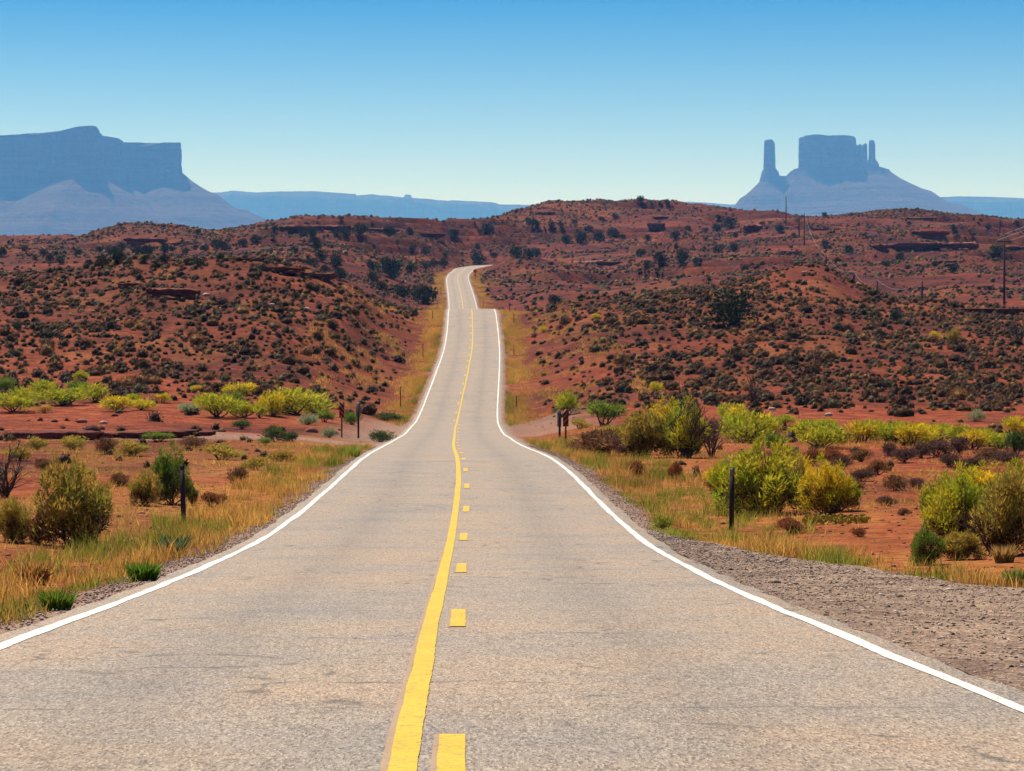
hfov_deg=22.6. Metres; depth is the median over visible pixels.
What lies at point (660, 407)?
rabbitbrush
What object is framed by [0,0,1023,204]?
sky
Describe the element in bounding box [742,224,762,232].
rock ledge
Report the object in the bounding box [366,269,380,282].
juniper
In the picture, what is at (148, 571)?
grass tuft
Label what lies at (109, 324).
dark shrub
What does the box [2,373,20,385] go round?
dark shrub
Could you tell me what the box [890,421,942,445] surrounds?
rabbitbrush
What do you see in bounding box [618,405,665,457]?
rabbitbrush
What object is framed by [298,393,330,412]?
rabbitbrush
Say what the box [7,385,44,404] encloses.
rabbitbrush
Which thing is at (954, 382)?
dark shrub
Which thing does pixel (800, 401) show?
dark shrub
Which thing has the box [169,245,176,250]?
juniper
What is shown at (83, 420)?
rock
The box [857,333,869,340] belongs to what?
dark shrub
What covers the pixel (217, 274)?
dark shrub
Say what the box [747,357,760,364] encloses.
dark shrub
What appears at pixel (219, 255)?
juniper
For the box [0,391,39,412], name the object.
rabbitbrush
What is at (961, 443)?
rabbitbrush
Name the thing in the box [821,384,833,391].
dark shrub
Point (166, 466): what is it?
rabbitbrush
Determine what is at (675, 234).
juniper
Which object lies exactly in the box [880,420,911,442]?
rabbitbrush
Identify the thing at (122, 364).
dark shrub
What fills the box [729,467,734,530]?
delineator post
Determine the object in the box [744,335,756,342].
dark shrub
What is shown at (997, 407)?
dark shrub
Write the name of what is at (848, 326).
dark shrub
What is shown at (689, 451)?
bare shrub
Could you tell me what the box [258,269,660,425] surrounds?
roadside grass
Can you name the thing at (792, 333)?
dark shrub
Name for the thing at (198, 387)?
rabbitbrush
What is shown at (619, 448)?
rabbitbrush
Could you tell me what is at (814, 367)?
dark shrub
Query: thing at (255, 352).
dark shrub
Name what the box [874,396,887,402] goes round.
dark shrub
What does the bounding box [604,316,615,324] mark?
dark shrub
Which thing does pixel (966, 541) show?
rabbitbrush
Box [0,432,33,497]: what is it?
bare shrub
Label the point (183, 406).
rabbitbrush
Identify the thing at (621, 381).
dark shrub
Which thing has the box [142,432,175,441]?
rabbitbrush
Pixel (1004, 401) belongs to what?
dark shrub
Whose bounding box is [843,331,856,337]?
dark shrub
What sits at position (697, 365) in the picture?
dark shrub
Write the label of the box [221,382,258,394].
rabbitbrush
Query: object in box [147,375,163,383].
dark shrub
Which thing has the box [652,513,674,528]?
rabbitbrush
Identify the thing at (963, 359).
dark shrub
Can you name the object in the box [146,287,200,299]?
rock ledge
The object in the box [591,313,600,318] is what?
rabbitbrush
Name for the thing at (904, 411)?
dark shrub
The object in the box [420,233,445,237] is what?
rock ledge
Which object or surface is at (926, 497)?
rabbitbrush
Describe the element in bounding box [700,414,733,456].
bare shrub
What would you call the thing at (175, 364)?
dark shrub
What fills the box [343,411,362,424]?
rabbitbrush
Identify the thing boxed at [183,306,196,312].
dark shrub
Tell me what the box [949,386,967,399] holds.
dark shrub
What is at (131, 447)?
rabbitbrush
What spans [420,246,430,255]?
juniper
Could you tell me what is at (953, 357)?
dark shrub
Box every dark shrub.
[0,326,14,335]
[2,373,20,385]
[4,333,17,341]
[8,348,21,355]
[12,276,24,285]
[15,306,29,317]
[20,376,33,384]
[22,281,34,287]
[30,366,44,376]
[37,342,54,354]
[38,326,54,337]
[41,305,53,314]
[41,339,54,348]
[45,357,63,369]
[49,322,61,330]
[50,354,61,359]
[58,370,72,379]
[79,337,93,346]
[86,365,103,375]
[89,320,101,326]
[99,367,106,374]
[101,363,113,371]
[102,319,116,329]
[108,380,122,389]
[108,390,119,397]
[111,345,125,355]
[114,361,128,369]
[117,390,131,397]
[119,374,135,384]
[123,317,136,326]
[124,285,135,292]
[124,380,136,386]
[125,306,140,314]
[130,267,141,275]
[131,374,142,384]
[131,382,148,390]
[134,322,148,329]
[134,358,152,368]
[135,374,149,383]
[136,317,150,322]
[136,347,147,356]
[138,294,153,302]
[142,393,160,403]
[143,368,155,375]
[146,281,158,287]
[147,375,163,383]
[154,369,165,377]
[160,357,172,366]
[169,360,183,368]
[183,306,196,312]
[187,329,198,337]
[188,332,205,343]
[190,377,200,385]
[193,343,207,350]
[194,304,206,314]
[194,363,208,370]
[199,383,209,391]
[202,371,214,379]
[203,299,215,304]
[205,318,219,325]
[210,382,221,391]
[211,270,225,277]
[215,298,228,304]
[219,372,232,381]
[223,343,237,352]
[232,303,244,310]
[234,305,248,313]
[237,344,251,354]
[243,377,256,384]
[247,270,260,277]
[247,349,261,357]
[249,265,260,271]
[252,386,265,395]
[255,262,267,270]
[255,300,269,309]
[266,255,278,261]
[266,319,280,328]
[271,303,284,312]
[277,311,291,319]
[280,316,292,323]
[280,353,296,364]
[288,375,300,383]
[295,364,309,374]
[299,345,312,355]
[302,282,315,289]
[308,385,320,391]
[311,331,324,339]
[314,312,328,321]
[318,287,331,294]
[324,346,336,355]
[326,319,338,328]
[328,330,341,339]
[351,307,361,315]
[361,401,377,414]
[392,354,405,362]
[559,316,571,324]
[596,377,609,386]
[603,376,612,381]
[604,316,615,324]
[607,398,619,405]
[611,352,627,363]
[613,363,625,373]
[614,380,628,387]
[616,380,628,392]
[623,359,634,366]
[624,317,636,325]
[633,299,645,307]
[635,315,647,323]
[635,338,648,345]
[637,388,649,396]
[638,392,650,400]
[641,370,658,380]
[642,399,656,408]
[645,304,656,312]
[646,362,658,371]
[648,317,658,322]
[658,360,672,370]
[658,368,673,379]
[663,380,675,389]
[667,348,679,357]
[669,397,686,408]
[670,313,681,319]
[675,390,694,399]
[684,379,695,386]
[691,360,703,369]
[693,378,709,386]
[699,320,708,327]
[700,292,711,301]
[700,368,716,376]
[701,390,722,404]
[702,346,714,352]
[702,385,713,391]
[716,381,727,387]
[718,374,729,380]
[722,356,736,365]
[724,375,737,384]
[725,396,742,404]
[726,393,735,400]
[728,350,743,360]
[731,346,743,352]
[740,350,750,357]
[740,381,755,390]
[744,318,757,327]
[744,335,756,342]
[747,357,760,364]
[747,400,760,407]
[748,330,760,335]
[749,407,762,415]
[752,334,762,340]
[756,391,775,400]
[757,350,768,356]
[757,366,774,378]
[759,358,772,368]
[764,319,777,329]
[770,401,782,407]
[772,357,784,364]
[774,352,789,360]
[778,341,788,348]
[779,332,791,339]
[783,350,797,358]
[783,355,800,366]
[784,383,799,393]
[787,328,800,338]
[794,395,808,405]
[797,392,810,402]
[798,373,815,384]
[800,303,812,312]
[800,367,814,375]
[803,359,820,368]
[804,382,816,387]
[808,364,821,373]
[808,385,822,391]
[808,391,822,398]
[819,357,832,364]
[819,397,840,405]
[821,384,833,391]
[822,349,836,358]
[825,399,841,407]
[827,392,841,399]
[830,321,844,330]
[833,306,845,314]
[839,383,850,389]
[842,323,854,331]
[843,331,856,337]
[844,344,858,353]
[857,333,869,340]
[859,385,879,398]
[864,322,878,329]
[868,357,879,363]
[869,310,880,317]
[871,327,882,335]
[872,380,888,389]
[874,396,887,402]
[882,378,891,386]
[887,405,897,415]
[891,331,903,338]
[892,404,915,416]
[893,393,909,404]
[897,317,905,323]
[898,384,912,394]
[899,366,913,374]
[908,342,921,348]
[912,378,922,384]
[914,388,926,395]
[920,386,931,392]
[926,334,936,341]
[929,401,943,407]
[934,357,947,367]
[935,384,950,392]
[936,388,948,396]
[938,368,951,375]
[939,398,955,407]
[946,395,957,401]
[947,343,957,349]
[948,354,960,360]
[948,378,963,386]
[949,384,963,393]
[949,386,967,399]
[952,343,966,351]
[955,375,967,380]
[955,401,973,411]
[958,356,970,364]
[961,363,974,369]
[962,317,972,322]
[963,365,975,371]
[964,348,979,355]
[966,385,981,394]
[970,344,980,350]
[972,381,983,387]
[975,315,984,323]
[976,327,987,333]
[978,399,995,409]
[979,356,998,367]
[980,404,992,410]
[982,371,999,383]
[985,393,995,399]
[990,381,1000,388]
[991,402,1003,410]
[995,349,1007,357]
[995,396,1012,406]
[997,384,1017,398]
[1005,370,1018,377]
[1008,383,1020,388]
[1010,326,1022,333]
[1010,335,1022,344]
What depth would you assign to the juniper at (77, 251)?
765.76 m
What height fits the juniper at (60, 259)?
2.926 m
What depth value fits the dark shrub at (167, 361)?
234.23 m
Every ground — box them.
[0,199,1023,675]
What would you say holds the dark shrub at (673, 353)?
on the ground at (878, 537)
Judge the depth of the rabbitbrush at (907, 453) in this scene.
90.87 m
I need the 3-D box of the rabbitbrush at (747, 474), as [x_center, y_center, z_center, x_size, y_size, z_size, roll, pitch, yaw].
[5.530,1.982,56.734,2.340,1.983,1.804,0,1,40]
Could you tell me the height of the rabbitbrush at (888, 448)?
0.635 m
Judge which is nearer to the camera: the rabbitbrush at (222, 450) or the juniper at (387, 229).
the rabbitbrush at (222, 450)
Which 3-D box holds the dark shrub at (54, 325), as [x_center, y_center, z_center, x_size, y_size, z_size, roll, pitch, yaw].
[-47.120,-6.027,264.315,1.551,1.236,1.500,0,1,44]
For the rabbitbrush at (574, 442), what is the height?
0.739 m
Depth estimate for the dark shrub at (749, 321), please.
292.55 m
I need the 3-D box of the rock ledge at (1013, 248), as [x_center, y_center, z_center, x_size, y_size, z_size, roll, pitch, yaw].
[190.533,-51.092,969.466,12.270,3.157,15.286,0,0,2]
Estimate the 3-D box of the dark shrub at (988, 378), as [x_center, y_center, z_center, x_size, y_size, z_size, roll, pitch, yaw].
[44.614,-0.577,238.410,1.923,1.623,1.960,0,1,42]
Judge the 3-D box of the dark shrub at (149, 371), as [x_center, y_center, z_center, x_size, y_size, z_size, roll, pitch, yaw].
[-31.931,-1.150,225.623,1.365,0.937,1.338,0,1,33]
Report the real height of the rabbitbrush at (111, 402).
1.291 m
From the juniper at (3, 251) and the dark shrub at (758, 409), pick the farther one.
the juniper at (3, 251)
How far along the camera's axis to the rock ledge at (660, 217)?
1269.16 m
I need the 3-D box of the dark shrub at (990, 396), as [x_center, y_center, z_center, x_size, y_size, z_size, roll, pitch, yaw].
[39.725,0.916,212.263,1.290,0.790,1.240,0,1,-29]
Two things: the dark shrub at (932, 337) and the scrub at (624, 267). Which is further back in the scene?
the scrub at (624, 267)
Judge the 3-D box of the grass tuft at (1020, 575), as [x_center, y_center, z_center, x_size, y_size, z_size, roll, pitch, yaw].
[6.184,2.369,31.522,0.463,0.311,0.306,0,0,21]
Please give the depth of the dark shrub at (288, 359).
243.49 m
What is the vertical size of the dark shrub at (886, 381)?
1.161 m
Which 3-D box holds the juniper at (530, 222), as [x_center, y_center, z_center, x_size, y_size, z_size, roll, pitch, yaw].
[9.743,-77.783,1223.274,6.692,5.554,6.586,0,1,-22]
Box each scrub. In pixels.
[0,198,1023,309]
[0,252,1023,486]
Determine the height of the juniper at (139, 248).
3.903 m
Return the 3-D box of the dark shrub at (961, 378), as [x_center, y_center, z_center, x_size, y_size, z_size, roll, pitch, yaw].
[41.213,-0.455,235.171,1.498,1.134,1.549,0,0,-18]
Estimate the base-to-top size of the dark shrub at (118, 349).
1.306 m
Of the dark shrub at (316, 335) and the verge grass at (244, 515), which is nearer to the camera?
the verge grass at (244, 515)
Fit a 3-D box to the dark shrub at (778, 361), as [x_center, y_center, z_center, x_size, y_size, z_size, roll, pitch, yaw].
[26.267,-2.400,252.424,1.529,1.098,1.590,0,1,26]
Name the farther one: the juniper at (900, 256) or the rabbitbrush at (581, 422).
the juniper at (900, 256)
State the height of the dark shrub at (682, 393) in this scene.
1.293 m
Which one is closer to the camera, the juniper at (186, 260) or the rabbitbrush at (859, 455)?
the rabbitbrush at (859, 455)
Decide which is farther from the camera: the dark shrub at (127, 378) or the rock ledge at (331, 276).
the rock ledge at (331, 276)
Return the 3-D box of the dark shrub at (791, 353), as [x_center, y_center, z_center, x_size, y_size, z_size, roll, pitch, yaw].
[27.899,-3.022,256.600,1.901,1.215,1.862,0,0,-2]
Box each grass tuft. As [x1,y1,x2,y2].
[13,558,58,584]
[33,589,81,610]
[87,479,112,493]
[122,559,171,581]
[335,443,362,458]
[825,544,854,553]
[989,543,1020,562]
[996,566,1023,585]
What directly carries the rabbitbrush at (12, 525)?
on the ground at (878, 537)
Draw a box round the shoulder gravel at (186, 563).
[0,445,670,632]
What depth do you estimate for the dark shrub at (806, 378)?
230.53 m
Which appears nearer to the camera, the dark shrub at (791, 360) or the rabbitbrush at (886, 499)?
the rabbitbrush at (886, 499)
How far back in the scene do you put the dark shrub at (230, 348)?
247.33 m
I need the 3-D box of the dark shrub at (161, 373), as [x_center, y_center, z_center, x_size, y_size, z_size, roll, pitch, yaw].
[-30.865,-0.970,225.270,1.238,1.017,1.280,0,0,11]
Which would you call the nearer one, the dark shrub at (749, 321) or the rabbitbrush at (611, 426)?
the rabbitbrush at (611, 426)
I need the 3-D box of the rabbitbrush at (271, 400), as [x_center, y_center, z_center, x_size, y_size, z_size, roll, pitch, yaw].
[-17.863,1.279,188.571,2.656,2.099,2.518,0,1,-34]
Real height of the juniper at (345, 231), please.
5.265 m
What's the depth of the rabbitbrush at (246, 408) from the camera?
179.21 m
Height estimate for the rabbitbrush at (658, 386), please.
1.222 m
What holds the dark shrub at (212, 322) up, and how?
on the ground at (878, 537)
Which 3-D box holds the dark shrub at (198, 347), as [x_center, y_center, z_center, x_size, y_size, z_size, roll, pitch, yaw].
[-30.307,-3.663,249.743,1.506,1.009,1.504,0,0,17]
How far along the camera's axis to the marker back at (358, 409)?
157.97 m
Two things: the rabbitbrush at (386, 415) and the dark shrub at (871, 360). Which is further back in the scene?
the dark shrub at (871, 360)
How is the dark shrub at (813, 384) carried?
on the ground at (878, 537)
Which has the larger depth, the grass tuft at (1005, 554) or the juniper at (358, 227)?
the juniper at (358, 227)
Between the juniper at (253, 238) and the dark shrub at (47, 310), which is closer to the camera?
the dark shrub at (47, 310)
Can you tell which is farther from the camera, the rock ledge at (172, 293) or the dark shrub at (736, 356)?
the rock ledge at (172, 293)
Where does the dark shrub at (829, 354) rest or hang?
on the ground at (878, 537)
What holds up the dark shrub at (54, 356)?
on the ground at (878, 537)
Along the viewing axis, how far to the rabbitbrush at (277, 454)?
93.86 m
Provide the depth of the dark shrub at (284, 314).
275.87 m
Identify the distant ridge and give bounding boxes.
[212,191,1023,220]
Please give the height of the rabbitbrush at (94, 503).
1.825 m
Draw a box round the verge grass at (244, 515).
[0,433,1023,625]
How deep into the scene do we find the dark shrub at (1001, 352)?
277.49 m
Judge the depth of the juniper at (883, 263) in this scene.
815.52 m
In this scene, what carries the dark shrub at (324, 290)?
on the ground at (878, 537)
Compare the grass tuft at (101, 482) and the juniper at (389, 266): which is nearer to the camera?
the grass tuft at (101, 482)
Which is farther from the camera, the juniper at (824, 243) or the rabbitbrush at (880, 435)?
the juniper at (824, 243)
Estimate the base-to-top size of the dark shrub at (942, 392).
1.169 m
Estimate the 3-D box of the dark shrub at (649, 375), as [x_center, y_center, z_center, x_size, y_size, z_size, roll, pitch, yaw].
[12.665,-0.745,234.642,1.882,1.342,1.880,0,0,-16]
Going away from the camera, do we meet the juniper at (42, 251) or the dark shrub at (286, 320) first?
the dark shrub at (286, 320)
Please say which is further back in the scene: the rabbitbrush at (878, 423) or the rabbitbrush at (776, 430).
the rabbitbrush at (776, 430)
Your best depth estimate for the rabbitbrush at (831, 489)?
54.63 m
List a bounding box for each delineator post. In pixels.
[179,464,185,520]
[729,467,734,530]
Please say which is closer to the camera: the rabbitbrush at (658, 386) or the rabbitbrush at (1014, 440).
the rabbitbrush at (1014, 440)
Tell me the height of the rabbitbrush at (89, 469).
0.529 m
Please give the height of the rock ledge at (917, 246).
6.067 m
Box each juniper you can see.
[0,246,7,256]
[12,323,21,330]
[21,244,28,250]
[39,248,45,254]
[45,253,54,261]
[53,255,64,263]
[73,249,82,254]
[83,260,92,268]
[94,254,109,266]
[96,245,103,251]
[104,245,120,254]
[109,249,126,263]
[116,241,128,250]
[130,244,143,255]
[140,252,149,260]
[141,244,155,253]
[157,254,169,262]
[160,241,168,252]
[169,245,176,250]
[182,257,190,264]
[191,256,206,266]
[200,244,209,250]
[210,237,224,248]
[216,252,224,258]
[219,240,229,248]
[237,238,248,246]
[250,234,259,242]
[271,224,277,231]
[290,246,298,251]
[291,291,299,298]
[297,231,306,237]
[305,257,319,264]
[306,227,317,238]
[312,239,321,249]
[314,248,329,261]
[321,264,330,271]
[327,252,344,267]
[332,228,339,234]
[334,267,349,279]
[339,225,351,237]
[351,222,368,234]
[365,259,379,270]
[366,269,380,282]
[375,255,405,278]
[376,280,388,289]
[382,224,395,234]
[394,283,411,296]
[404,263,416,273]
[406,227,413,234]
[408,283,438,303]
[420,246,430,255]
[420,259,431,268]
[430,260,438,266]
[438,257,448,265]
[448,229,460,237]
[469,250,486,263]
[480,222,494,234]
[489,252,497,257]
[509,244,524,257]
[523,248,535,257]
[526,218,538,227]
[533,247,540,256]
[547,294,559,303]
[561,233,570,243]
[573,231,586,243]
[593,230,604,240]
[607,227,619,237]
[635,248,646,256]
[637,195,644,201]
[642,260,649,267]
[643,233,650,240]
[653,251,669,266]
[669,230,680,238]
[674,247,688,262]
[692,257,698,263]
[705,286,761,326]
[712,222,722,231]
[713,244,723,252]
[721,215,740,228]
[729,242,739,251]
[739,264,749,270]
[775,224,783,232]
[819,238,831,247]
[843,244,854,253]
[881,260,890,266]
[890,310,901,319]
[895,252,906,260]
[948,261,959,272]
[984,223,991,229]
[989,244,1007,254]
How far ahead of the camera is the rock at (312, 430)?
157.34 m
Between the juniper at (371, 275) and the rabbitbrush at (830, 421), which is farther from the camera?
the juniper at (371, 275)
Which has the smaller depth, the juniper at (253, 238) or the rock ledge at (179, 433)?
the rock ledge at (179, 433)
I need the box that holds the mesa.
[0,126,265,235]
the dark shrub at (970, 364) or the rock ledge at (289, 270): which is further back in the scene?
the rock ledge at (289, 270)
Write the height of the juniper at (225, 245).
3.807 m
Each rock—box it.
[76,418,86,422]
[84,425,100,430]
[305,427,317,432]
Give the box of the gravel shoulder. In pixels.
[651,534,1023,690]
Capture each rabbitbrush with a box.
[0,376,16,390]
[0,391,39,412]
[0,496,31,543]
[3,444,33,460]
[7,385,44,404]
[23,435,50,449]
[25,509,57,544]
[28,379,58,392]
[28,447,115,547]
[31,386,96,405]
[33,457,54,469]
[36,404,54,412]
[58,435,89,449]
[64,379,87,392]
[68,462,95,475]
[72,370,89,379]
[75,381,112,402]
[93,435,119,453]
[97,395,136,411]
[109,472,130,485]
[111,437,150,455]
[123,393,143,400]
[127,467,163,505]
[128,399,157,409]
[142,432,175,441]
[151,437,193,504]
[154,392,173,402]
[176,403,198,411]
[176,436,210,447]
[186,482,198,503]
[190,385,201,391]
[191,391,244,417]
[194,392,219,407]
[199,491,227,506]
[200,442,245,459]
[220,390,245,409]
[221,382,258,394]
[224,399,259,417]
[226,465,248,483]
[230,419,251,428]
[239,456,268,469]
[251,403,267,417]
[254,386,337,415]
[255,389,286,415]
[256,438,271,444]
[261,424,287,441]
[264,448,300,461]
[285,431,299,441]
[296,413,319,424]
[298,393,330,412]
[316,410,337,421]
[320,426,337,437]
[333,401,347,408]
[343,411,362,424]
[367,429,397,441]
[372,411,406,420]
[539,327,546,332]
[554,390,581,414]
[563,441,589,451]
[570,418,592,428]
[570,427,617,453]
[585,399,631,425]
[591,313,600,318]
[598,424,617,434]
[607,433,639,455]
[610,416,649,454]
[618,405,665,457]
[626,460,644,474]
[646,394,679,445]
[648,381,663,391]
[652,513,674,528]
[655,394,711,457]
[667,461,683,478]
[698,417,725,439]
[700,460,722,492]
[706,452,759,500]
[711,434,810,514]
[713,408,778,442]
[715,401,745,419]
[723,405,750,424]
[752,413,782,435]
[754,431,814,479]
[764,432,784,446]
[774,516,807,532]
[776,414,797,425]
[782,448,814,505]
[785,417,820,439]
[796,423,848,447]
[796,448,856,515]
[801,448,828,465]
[813,418,838,428]
[820,472,862,509]
[822,447,844,461]
[827,422,852,442]
[827,455,854,469]
[844,418,880,442]
[847,468,877,481]
[849,448,876,461]
[849,526,865,536]
[851,479,866,489]
[861,418,887,439]
[864,459,892,474]
[868,424,901,442]
[876,495,898,505]
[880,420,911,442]
[881,443,897,455]
[881,475,910,490]
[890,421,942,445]
[891,446,920,462]
[896,508,912,515]
[908,518,947,565]
[909,477,925,487]
[910,441,932,457]
[915,421,943,442]
[915,468,956,516]
[919,459,994,542]
[920,439,955,456]
[929,330,941,338]
[931,421,952,440]
[938,452,961,466]
[941,423,975,440]
[942,527,987,559]
[944,325,964,342]
[947,428,993,449]
[949,436,969,452]
[952,459,1009,504]
[954,455,996,468]
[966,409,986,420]
[967,460,1023,554]
[969,427,998,445]
[970,447,1002,459]
[980,431,1011,448]
[989,450,1023,464]
[996,456,1023,497]
[999,415,1023,435]
[1002,428,1023,455]
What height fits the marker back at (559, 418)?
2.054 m
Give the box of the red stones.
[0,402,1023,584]
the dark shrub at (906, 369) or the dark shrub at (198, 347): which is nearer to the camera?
the dark shrub at (906, 369)
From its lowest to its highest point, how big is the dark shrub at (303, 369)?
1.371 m
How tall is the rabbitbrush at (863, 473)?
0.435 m
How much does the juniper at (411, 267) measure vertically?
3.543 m
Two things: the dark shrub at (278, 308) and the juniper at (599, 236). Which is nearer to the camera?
the dark shrub at (278, 308)
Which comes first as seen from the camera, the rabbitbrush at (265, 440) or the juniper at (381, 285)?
the rabbitbrush at (265, 440)
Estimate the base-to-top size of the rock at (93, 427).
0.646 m
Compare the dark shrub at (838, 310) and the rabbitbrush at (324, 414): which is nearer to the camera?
the rabbitbrush at (324, 414)
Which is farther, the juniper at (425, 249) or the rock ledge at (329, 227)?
the rock ledge at (329, 227)
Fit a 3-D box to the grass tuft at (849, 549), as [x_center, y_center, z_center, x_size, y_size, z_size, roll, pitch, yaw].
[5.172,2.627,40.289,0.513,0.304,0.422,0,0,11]
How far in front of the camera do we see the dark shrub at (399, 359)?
284.12 m
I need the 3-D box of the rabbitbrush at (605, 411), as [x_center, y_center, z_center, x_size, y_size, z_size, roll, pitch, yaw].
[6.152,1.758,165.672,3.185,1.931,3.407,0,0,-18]
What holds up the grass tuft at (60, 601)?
on the ground at (878, 537)
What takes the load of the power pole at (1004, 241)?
on the ground at (878, 537)
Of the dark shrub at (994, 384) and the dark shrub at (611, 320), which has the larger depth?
the dark shrub at (611, 320)
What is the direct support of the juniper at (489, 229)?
on the ground at (878, 537)
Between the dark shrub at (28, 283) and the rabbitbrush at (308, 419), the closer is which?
the rabbitbrush at (308, 419)
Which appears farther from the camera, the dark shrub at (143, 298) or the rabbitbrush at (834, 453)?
the dark shrub at (143, 298)
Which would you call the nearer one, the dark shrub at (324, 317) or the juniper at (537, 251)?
the dark shrub at (324, 317)
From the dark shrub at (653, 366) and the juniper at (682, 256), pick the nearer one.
the dark shrub at (653, 366)
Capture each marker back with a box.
[356,402,360,437]
[557,410,560,438]
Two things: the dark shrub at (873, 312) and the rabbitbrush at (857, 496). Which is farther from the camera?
the dark shrub at (873, 312)
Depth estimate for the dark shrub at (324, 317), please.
283.29 m
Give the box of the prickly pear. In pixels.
[801,513,870,524]
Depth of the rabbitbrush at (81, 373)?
221.77 m
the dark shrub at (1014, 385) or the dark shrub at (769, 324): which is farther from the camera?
the dark shrub at (769, 324)
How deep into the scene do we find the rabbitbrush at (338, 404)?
207.81 m
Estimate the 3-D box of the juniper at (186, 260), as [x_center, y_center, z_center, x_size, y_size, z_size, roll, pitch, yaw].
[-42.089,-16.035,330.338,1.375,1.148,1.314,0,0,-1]
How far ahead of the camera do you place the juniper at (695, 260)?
807.86 m
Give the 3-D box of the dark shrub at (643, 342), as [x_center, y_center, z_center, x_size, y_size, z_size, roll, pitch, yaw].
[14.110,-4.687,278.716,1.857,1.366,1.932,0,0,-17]
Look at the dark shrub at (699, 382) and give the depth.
229.37 m
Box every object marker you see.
[339,402,343,437]
[563,409,568,441]
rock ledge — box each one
[4,430,103,439]
[102,429,199,438]
[118,283,140,287]
[123,238,167,244]
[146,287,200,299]
[168,242,195,245]
[190,431,215,435]
[234,258,268,261]
[267,267,305,273]
[278,225,321,231]
[279,258,304,261]
[298,273,337,279]
[320,225,352,230]
[361,228,400,233]
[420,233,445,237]
[535,211,554,214]
[594,261,622,264]
[646,223,664,230]
[652,216,668,219]
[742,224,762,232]
[778,250,801,254]
[810,228,840,230]
[869,244,888,252]
[887,242,941,250]
[900,217,936,220]
[911,231,949,235]
[931,260,956,262]
[941,242,978,249]
[957,308,1023,313]
[1000,246,1023,251]
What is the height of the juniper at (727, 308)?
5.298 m
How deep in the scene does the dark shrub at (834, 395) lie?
211.89 m
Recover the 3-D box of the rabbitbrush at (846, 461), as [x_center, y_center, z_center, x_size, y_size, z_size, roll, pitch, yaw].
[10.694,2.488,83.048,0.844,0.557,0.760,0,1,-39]
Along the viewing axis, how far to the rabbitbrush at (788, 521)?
49.41 m
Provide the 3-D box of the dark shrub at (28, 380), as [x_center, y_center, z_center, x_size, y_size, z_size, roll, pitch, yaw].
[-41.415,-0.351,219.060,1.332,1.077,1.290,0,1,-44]
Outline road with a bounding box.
[0,259,1023,770]
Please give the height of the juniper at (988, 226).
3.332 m
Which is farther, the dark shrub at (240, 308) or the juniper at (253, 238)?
the juniper at (253, 238)
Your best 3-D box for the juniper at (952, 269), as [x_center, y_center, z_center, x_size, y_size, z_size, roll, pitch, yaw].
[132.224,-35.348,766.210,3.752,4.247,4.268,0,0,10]
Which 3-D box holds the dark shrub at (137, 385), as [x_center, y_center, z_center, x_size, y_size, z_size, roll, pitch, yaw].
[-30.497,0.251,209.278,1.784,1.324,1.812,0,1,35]
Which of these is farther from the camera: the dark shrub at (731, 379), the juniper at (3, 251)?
the juniper at (3, 251)
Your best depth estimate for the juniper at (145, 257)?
333.60 m
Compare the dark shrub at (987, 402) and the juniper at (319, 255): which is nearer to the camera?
the dark shrub at (987, 402)
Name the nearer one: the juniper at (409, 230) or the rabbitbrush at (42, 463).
the rabbitbrush at (42, 463)
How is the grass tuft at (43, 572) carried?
on the ground at (878, 537)
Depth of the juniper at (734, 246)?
934.78 m
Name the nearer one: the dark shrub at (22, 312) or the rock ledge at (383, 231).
the dark shrub at (22, 312)
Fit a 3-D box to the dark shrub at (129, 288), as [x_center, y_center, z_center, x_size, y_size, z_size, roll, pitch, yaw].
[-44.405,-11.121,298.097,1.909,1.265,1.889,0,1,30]
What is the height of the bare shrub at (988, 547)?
1.287 m
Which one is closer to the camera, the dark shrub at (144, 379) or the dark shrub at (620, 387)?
the dark shrub at (144, 379)
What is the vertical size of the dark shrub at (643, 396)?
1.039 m
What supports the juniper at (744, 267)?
on the ground at (878, 537)
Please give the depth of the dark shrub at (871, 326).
306.72 m
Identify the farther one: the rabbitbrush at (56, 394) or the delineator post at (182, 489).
the rabbitbrush at (56, 394)
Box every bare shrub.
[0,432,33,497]
[60,494,108,544]
[640,380,721,457]
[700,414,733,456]
[739,367,769,401]
[756,451,813,513]
[795,345,833,362]
[948,472,1013,554]
[1004,313,1023,339]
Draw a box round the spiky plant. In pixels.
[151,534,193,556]
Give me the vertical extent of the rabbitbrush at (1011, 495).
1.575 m
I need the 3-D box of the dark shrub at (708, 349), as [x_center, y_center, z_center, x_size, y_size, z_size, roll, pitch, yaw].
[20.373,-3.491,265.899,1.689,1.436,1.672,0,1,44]
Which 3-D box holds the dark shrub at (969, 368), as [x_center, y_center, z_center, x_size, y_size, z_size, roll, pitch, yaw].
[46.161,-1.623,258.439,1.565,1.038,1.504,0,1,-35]
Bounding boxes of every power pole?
[785,202,786,225]
[801,212,807,244]
[919,281,925,298]
[997,234,1011,304]
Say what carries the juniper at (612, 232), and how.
on the ground at (878, 537)
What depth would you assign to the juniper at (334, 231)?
931.02 m
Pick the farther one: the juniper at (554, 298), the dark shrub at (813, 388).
the juniper at (554, 298)
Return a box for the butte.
[733,134,984,215]
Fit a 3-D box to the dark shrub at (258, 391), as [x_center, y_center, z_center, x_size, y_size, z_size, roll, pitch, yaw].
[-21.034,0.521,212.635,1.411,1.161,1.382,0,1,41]
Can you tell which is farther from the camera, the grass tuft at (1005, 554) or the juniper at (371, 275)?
the juniper at (371, 275)
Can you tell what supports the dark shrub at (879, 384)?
on the ground at (878, 537)
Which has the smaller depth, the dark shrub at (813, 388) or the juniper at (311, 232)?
the dark shrub at (813, 388)

